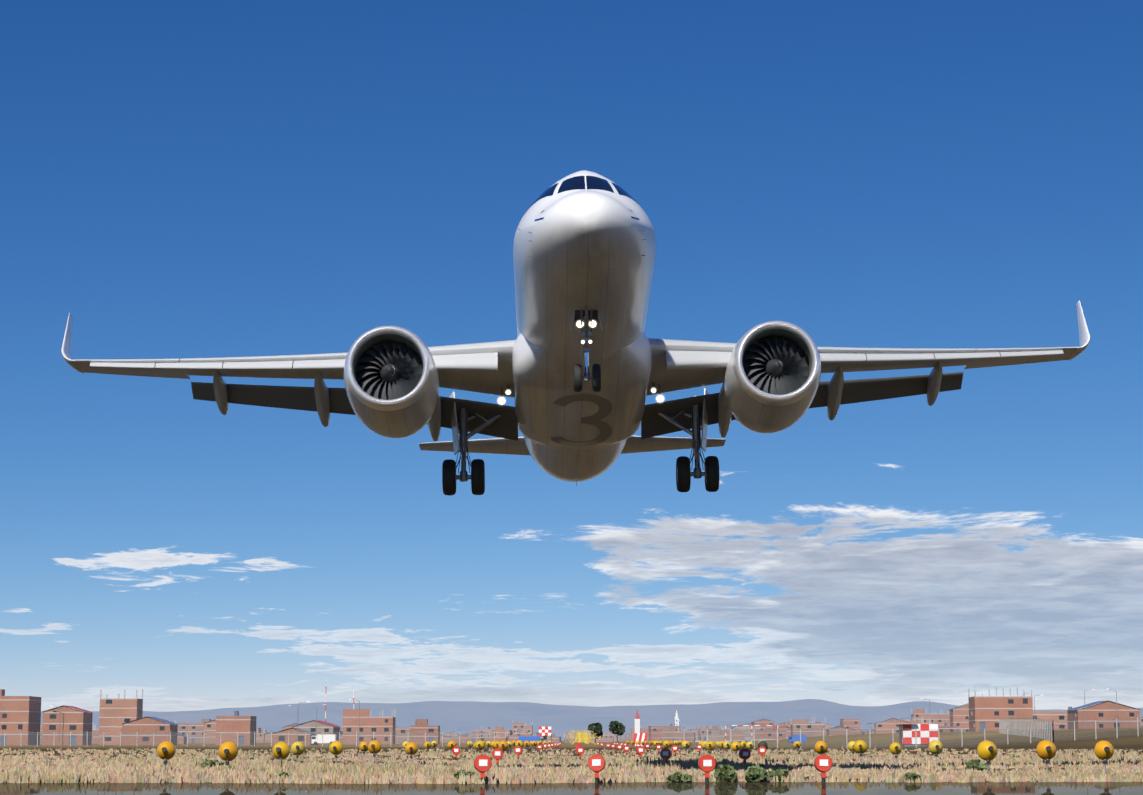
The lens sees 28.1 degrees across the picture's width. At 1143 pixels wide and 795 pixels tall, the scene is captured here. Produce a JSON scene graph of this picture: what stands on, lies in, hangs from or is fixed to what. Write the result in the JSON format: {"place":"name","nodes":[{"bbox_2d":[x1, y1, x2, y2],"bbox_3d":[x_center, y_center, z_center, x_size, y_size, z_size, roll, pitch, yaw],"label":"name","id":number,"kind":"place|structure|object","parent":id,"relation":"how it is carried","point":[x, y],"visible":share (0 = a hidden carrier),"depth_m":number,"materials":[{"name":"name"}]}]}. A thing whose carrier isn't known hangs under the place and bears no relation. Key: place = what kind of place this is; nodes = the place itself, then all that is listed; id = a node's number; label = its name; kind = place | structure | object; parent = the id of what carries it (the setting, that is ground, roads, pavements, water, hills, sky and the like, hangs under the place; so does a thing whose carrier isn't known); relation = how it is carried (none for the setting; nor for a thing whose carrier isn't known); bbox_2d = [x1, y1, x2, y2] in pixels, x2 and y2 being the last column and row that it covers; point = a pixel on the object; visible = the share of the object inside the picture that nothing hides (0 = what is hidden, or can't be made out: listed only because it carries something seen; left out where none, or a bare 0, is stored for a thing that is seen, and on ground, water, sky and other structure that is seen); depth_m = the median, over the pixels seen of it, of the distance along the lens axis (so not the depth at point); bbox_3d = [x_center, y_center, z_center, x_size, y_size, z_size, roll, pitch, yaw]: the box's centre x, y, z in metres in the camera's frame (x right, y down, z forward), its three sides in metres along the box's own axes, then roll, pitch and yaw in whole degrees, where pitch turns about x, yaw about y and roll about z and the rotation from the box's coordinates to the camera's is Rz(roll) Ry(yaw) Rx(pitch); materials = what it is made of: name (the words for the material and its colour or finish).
{"place":"outdoors","nodes":[
{"label":"outdoors","id":0,"kind":"place"},
{"bbox_2d":[0,782,1142,794],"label":"water","id":1,"kind":"structure","parent":0,"point":[879,788],"depth_m":48.03,"materials":[{"name":"liquid"}]},
{"bbox_2d":[0,741,1142,783],"bbox_3d":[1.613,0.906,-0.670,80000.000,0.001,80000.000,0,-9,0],"label":"ground","id":2,"kind":"structure","parent":0,"point":[265,746],"depth_m":263.83,"materials":[{"name":"brown soil"}]},
{"bbox_2d":[2,753,1060,771],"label":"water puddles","id":3,"kind":"object","parent":2,"relation":"on","point":[469,759],"depth_m":136.79,"materials":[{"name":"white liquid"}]},
{"bbox_2d":[311,734,805,744],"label":"vehicles","id":4,"kind":"object","parent":2,"relation":"on","point":[318,738],"depth_m":512.94,"materials":[{"name":"white paint"}]},
{"bbox_2d":[0,746,1142,783],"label":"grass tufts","id":5,"kind":"object","parent":2,"relation":"on","point":[134,769],"visible":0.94,"depth_m":72.46,"materials":[{"name":"beige plant"}]},
{"bbox_2d":[0,683,1142,744],"bbox_3d":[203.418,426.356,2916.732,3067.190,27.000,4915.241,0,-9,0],"label":"town buildings","id":6,"kind":"structure","parent":2,"relation":"on","point":[19,715],"depth_m":556.69,"materials":[{"name":"brick"}]},
{"bbox_2d":[4,715,1138,748],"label":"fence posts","id":7,"kind":"object","parent":2,"relation":"on","point":[1005,726],"visible":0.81,"depth_m":340.79,"materials":[{"name":"grey metal"}]},
{"bbox_2d":[56,678,1117,745],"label":"street lamps","id":8,"kind":"object","parent":2,"relation":"on","point":[359,711],"visible":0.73,"depth_m":510.74,"materials":[{"name":"grey"}]},
{"bbox_2d":[201,759,989,781],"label":"bushes","id":9,"kind":"object","parent":2,"relation":"on","point":[725,773],"visible":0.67,"depth_m":55.72,"materials":[{"name":"green plant"}]},
{"bbox_2d":[588,721,624,742],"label":"trees","id":10,"kind":"object","parent":2,"relation":"on","point":[617,727],"depth_m":1244.05,"materials":[{"name":"green plant"}]},
{"bbox_2d":[157,740,1113,773],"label":"yellow approach lights","id":11,"kind":"object","parent":2,"relation":"on","point":[986,751],"visible":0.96,"depth_m":94.12,"materials":[{"name":"orange"}]},
{"bbox_2d":[452,742,831,782],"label":"red approach lights","id":12,"kind":"object","parent":2,"relation":"on","point":[706,764],"visible":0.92,"depth_m":53.98,"materials":[{"name":"red metal"}]},
{"bbox_2d":[518,717,937,745],"bbox_3d":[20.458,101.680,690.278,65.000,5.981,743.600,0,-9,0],"label":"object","id":13,"kind":"object","parent":2,"relation":"on","point":[544,732],"visible":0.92,"depth_m":324.46,"materials":[{"name":"red paint"}]},
{"bbox_2d":[0,718,1142,747],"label":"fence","id":14,"kind":"object","parent":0,"point":[687,730],"visible":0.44,"depth_m":300.54,"materials":[{"name":"grey metal"}]},
{"bbox_2d":[0,0,1142,711],"label":"sky","id":15,"kind":"structure","parent":0,"point":[179,179],"materials":[{"name":"blue"}]},
{"bbox_2d":[61,170,1089,495],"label":"aircraft","id":16,"kind":"object","parent":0,"point":[581,368],"visible":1,"depth_m":69.50,"materials":[{"name":"white metal"}]},
{"bbox_2d":[41,699,1142,740],"bbox_3d":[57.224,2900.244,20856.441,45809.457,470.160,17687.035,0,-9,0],"label":"mountains","id":17,"kind":"structure","parent":0,"point":[463,717],"depth_m":25587.98,"materials":[{"name":"blue"}]},
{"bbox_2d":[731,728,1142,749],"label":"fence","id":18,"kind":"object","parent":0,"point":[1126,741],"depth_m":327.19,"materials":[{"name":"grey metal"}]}
]}

